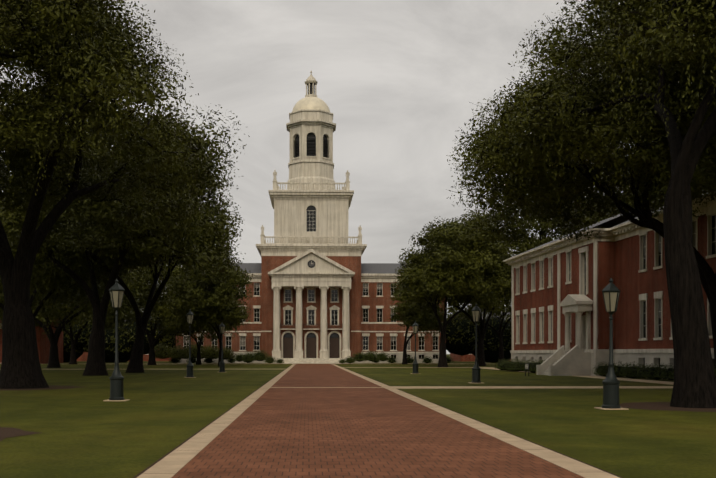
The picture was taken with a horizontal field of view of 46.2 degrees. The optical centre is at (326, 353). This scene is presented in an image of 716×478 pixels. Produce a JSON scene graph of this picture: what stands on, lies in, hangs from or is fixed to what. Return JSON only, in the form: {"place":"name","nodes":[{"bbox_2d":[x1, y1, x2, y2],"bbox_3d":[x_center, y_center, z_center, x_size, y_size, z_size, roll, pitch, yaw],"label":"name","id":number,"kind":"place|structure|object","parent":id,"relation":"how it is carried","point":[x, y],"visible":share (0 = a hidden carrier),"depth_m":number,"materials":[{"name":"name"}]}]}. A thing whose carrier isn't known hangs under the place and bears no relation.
{"place":"outdoors","nodes":[
{"label":"outdoors","id":0,"kind":"place"},
{"bbox_2d":[0,0,634,353],"label":"sky","id":1,"kind":"structure","parent":0,"point":[398,80],"materials":[{"name":"grey"}]},
{"bbox_2d":[0,354,715,477],"bbox_3d":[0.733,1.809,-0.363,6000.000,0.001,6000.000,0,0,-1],"label":"ground","id":2,"kind":"structure","parent":0,"point":[85,430],"depth_m":24.52,"materials":[{"name":"green plant"}]},
{"bbox_2d":[0,317,82,336],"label":"oak tree","id":3,"kind":"object","parent":2,"relation":"on","point":[56,325],"depth_m":155.44,"materials":[{"name":"green plant"}]},
{"bbox_2d":[1,301,132,363],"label":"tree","id":4,"kind":"object","parent":2,"relation":"on","point":[73,360],"visible":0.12,"depth_m":140.11,"materials":[{"name":"green plant"}]},
{"bbox_2d":[0,235,157,367],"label":"oak tree","id":5,"kind":"object","parent":2,"relation":"on","point":[53,361],"visible":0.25,"depth_m":106.31,"materials":[{"name":"green plant"}]},
{"bbox_2d":[0,210,177,339],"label":"oak tree","id":6,"kind":"object","parent":2,"relation":"on","point":[65,289],"visible":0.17,"depth_m":86.66,"materials":[{"name":"green plant"}]},
{"bbox_2d":[103,279,129,400],"bbox_3d":[-8.058,-0.541,32.246,0.840,4.700,0.840,0,0,-1],"label":"lamp","id":7,"kind":"object","parent":2,"relation":"on","point":[116,292],"visible":1,"depth_m":32.10,"materials":[{"name":"black metal"}]},
{"bbox_2d":[63,319,175,362],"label":"trees","id":8,"kind":"object","parent":2,"relation":"on","point":[125,345],"visible":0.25,"depth_m":167.06,"materials":[{"name":"green plant"}]},
{"bbox_2d":[0,82,243,375],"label":"oak tree","id":9,"kind":"object","parent":2,"relation":"on","point":[95,364],"visible":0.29,"depth_m":64.96,"materials":[{"name":"green plant"}]},
{"bbox_2d":[0,0,249,388],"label":"oak tree","id":10,"kind":"object","parent":2,"relation":"on","point":[96,71],"visible":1,"depth_m":40.24,"materials":[{"name":"green plant"}]},
{"bbox_2d":[6,105,245,372],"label":"oak tree","id":11,"kind":"object","parent":2,"relation":"on","point":[135,364],"visible":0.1,"depth_m":76.83,"materials":[{"name":"green plant"}]},
{"bbox_2d":[77,259,232,364],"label":"oak tree","id":12,"kind":"object","parent":2,"relation":"on","point":[151,341],"visible":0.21,"depth_m":130.45,"materials":[{"name":"green plant"}]},
{"bbox_2d":[184,309,195,377],"bbox_3d":[-10.314,-0.791,63.403,0.840,5.200,0.840,0,0,-1],"label":"lamp","id":13,"kind":"object","parent":2,"relation":"on","point":[189,316],"visible":1,"depth_m":63.27,"materials":[{"name":"black metal"}]},
{"bbox_2d":[154,343,234,359],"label":"shrubs","id":14,"kind":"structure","parent":2,"relation":"on","point":[208,352],"depth_m":153.76,"materials":[{"name":"green plant"}]},
{"bbox_2d":[152,295,243,364],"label":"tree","id":15,"kind":"object","parent":2,"relation":"on","point":[198,359],"depth_m":136.99,"materials":[{"name":"green plant"}]},
{"bbox_2d":[157,250,254,366],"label":"oak tree","id":16,"kind":"object","parent":2,"relation":"on","point":[212,307],"visible":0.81,"depth_m":112.26,"materials":[{"name":"green plant"}]},
{"bbox_2d":[219,322,224,371],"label":"lamp","id":17,"kind":"object","parent":2,"relation":"on","point":[222,363],"visible":1,"depth_m":81.28,"materials":[{"name":"black metal"}]},
{"bbox_2d":[0,312,510,363],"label":"background buildings","id":18,"kind":"structure","parent":2,"relation":"on","point":[43,344],"depth_m":158.77,"materials":[{"name":"brick"}]},
{"bbox_2d":[233,349,283,363],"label":"shrubs","id":19,"kind":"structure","parent":2,"relation":"on","point":[257,356],"depth_m":149.54,"materials":[{"name":"green plant"}]},
{"bbox_2d":[176,71,445,363],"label":"hall","id":20,"kind":"structure","parent":2,"relation":"on","point":[321,293],"depth_m":157.72,"materials":[{"name":"brick"}]},
{"bbox_2d":[168,355,453,362],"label":"shrubs","id":21,"kind":"object","parent":2,"relation":"on","point":[411,360],"visible":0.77,"depth_m":156.93,"materials":[{"name":"green plant"}]},
{"bbox_2d":[0,385,715,440],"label":"mulch","id":22,"kind":"object","parent":2,"relation":"on","point":[6,432],"visible":0.73,"depth_m":27.55,"materials":[{"name":"brown soil"}]},
{"bbox_2d":[339,351,390,363],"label":"shrubs","id":23,"kind":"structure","parent":2,"relation":"on","point":[358,357],"depth_m":150.24,"materials":[{"name":"green plant"}]},
{"bbox_2d":[133,364,673,477],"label":"paths","id":24,"kind":"structure","parent":2,"relation":"on","point":[314,421],"depth_m":17.43,"materials":[{"name":"red brick"}]},
{"bbox_2d":[410,321,419,373],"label":"lamp","id":25,"kind":"object","parent":2,"relation":"on","point":[415,326],"visible":1,"depth_m":74.66,"materials":[{"name":"black metal"}]},
{"bbox_2d":[387,268,451,363],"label":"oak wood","id":26,"kind":"object","parent":2,"relation":"on","point":[430,321],"visible":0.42,"depth_m":136.49,"materials":[{"name":"green plant"}]},
{"bbox_2d":[391,209,511,366],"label":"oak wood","id":27,"kind":"object","parent":2,"relation":"on","point":[449,265],"visible":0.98,"depth_m":106.64,"materials":[{"name":"green plant"}]},
{"bbox_2d":[468,303,481,382],"bbox_3d":[9.164,-0.641,51.341,0.840,4.900,0.840,0,0,-1],"label":"lamp","id":28,"kind":"object","parent":2,"relation":"on","point":[476,313],"visible":1,"depth_m":51.20,"materials":[{"name":"black metal"}]},
{"bbox_2d":[412,205,541,365],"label":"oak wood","id":29,"kind":"object","parent":2,"relation":"on","point":[481,330],"visible":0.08,"depth_m":120.45,"materials":[{"name":"green plant"}]},
{"bbox_2d":[446,308,511,362],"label":"trees","id":30,"kind":"object","parent":2,"relation":"on","point":[459,341],"visible":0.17,"depth_m":162.40,"materials":[{"name":"green plant"}]},
{"bbox_2d":[447,254,511,363],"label":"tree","id":31,"kind":"object","parent":2,"relation":"on","point":[503,310],"visible":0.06,"depth_m":150.06,"materials":[{"name":"green plant"}]},
{"bbox_2d":[525,363,529,375],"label":"sign","id":32,"kind":"object","parent":2,"relation":"on","point":[526,365],"visible":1,"depth_m":66.77,"materials":[{"name":"black metal"}]},
{"bbox_2d":[501,192,609,296],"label":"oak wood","id":33,"kind":"object","parent":2,"relation":"on","point":[542,239],"visible":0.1,"depth_m":118.75,"materials":[{"name":"green plant"}]},
{"bbox_2d":[446,0,715,407],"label":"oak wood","id":34,"kind":"object","parent":2,"relation":"on","point":[660,30],"visible":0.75,"depth_m":29.67,"materials":[{"name":"green plant"}]},
{"bbox_2d":[451,4,715,369],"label":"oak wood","id":35,"kind":"object","parent":2,"relation":"on","point":[646,216],"visible":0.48,"depth_m":45.80,"materials":[{"name":"green plant"}]},
{"bbox_2d":[493,358,715,379],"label":"hedge","id":36,"kind":"object","parent":2,"relation":"on","point":[649,372],"visible":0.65,"depth_m":61.52,"materials":[{"name":"green plant"}]},
{"bbox_2d":[503,191,715,376],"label":"building","id":37,"kind":"structure","parent":2,"relation":"on","point":[560,321],"depth_m":67.77,"materials":[{"name":"brick"}]},
{"bbox_2d":[594,278,628,409],"bbox_3d":[9.306,-0.341,27.438,0.840,4.300,0.840,0,0,-1],"label":"lamp","id":38,"kind":"object","parent":2,"relation":"on","point":[611,291],"visible":1,"depth_m":27.29,"materials":[{"name":"black metal"}]},
{"bbox_2d":[568,164,702,231],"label":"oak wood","id":39,"kind":"object","parent":2,"relation":"on","point":[608,215],"visible":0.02,"depth_m":96.01,"materials":[{"name":"green plant"}]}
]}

